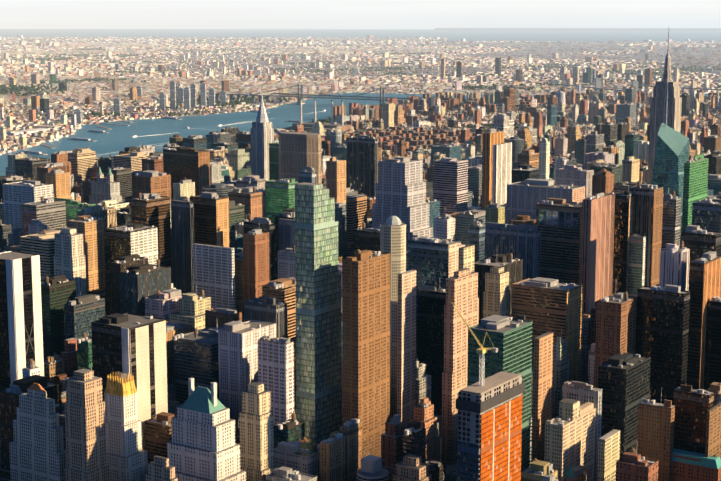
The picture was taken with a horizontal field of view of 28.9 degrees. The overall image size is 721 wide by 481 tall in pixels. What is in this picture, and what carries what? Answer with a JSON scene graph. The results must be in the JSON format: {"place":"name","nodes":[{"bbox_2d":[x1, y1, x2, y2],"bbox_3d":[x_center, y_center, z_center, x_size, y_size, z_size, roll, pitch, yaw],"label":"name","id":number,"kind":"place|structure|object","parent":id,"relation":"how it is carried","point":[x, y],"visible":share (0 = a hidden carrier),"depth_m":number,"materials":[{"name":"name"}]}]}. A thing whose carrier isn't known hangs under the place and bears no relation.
{"place":"outdoors","nodes":[
{"label":"outdoors","id":0,"kind":"place"},
{"bbox_2d":[0,92,720,175],"bbox_3d":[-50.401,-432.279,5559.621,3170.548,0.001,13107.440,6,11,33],"label":"river water","id":1,"kind":"structure","parent":0,"point":[117,138],"depth_m":5817.64,"materials":[{"name":"blue liquid"}]},
{"bbox_2d":[0,29,720,40],"bbox_3d":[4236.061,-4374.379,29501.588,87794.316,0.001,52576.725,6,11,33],"label":"ocean water","id":2,"kind":"structure","parent":0,"point":[538,35],"depth_m":28110.48,"materials":[{"name":"grey liquid"}]},
{"bbox_2d":[0,37,720,480],"bbox_3d":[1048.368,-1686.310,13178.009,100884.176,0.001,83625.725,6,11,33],"label":"ground","id":3,"kind":"structure","parent":0,"point":[72,95],"depth_m":13781.06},
{"bbox_2d":[0,99,456,480],"bbox_3d":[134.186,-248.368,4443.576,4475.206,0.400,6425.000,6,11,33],"label":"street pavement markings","id":4,"kind":"object","parent":3,"relation":"on","point":[449,468],"depth_m":1575.65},
{"bbox_2d":[0,28,720,480],"bbox_3d":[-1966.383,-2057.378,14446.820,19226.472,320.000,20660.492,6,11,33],"label":"city buildings","id":5,"kind":"structure","parent":3,"relation":"on","point":[342,268],"depth_m":1765.43,"materials":[{"name":"brown concrete"}]},
{"bbox_2d":[0,82,720,152],"bbox_3d":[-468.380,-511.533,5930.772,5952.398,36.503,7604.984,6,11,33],"label":"trees","id":6,"kind":"object","parent":3,"relation":"on","point":[5,88],"visible":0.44,"depth_m":7529.31,"materials":[{"name":"green plant"}]},
{"bbox_2d":[1,78,720,480],"bbox_3d":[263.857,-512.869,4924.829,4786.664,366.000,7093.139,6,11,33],"label":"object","id":7,"kind":"object","parent":3,"relation":"on","point":[481,352],"visible":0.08,"depth_m":6920.85,"materials":[{"name":"grey"}]},
{"bbox_2d":[0,0,720,28],"label":"sky","id":8,"kind":"structure","parent":0,"point":[14,14],"materials":[{"name":"white"}]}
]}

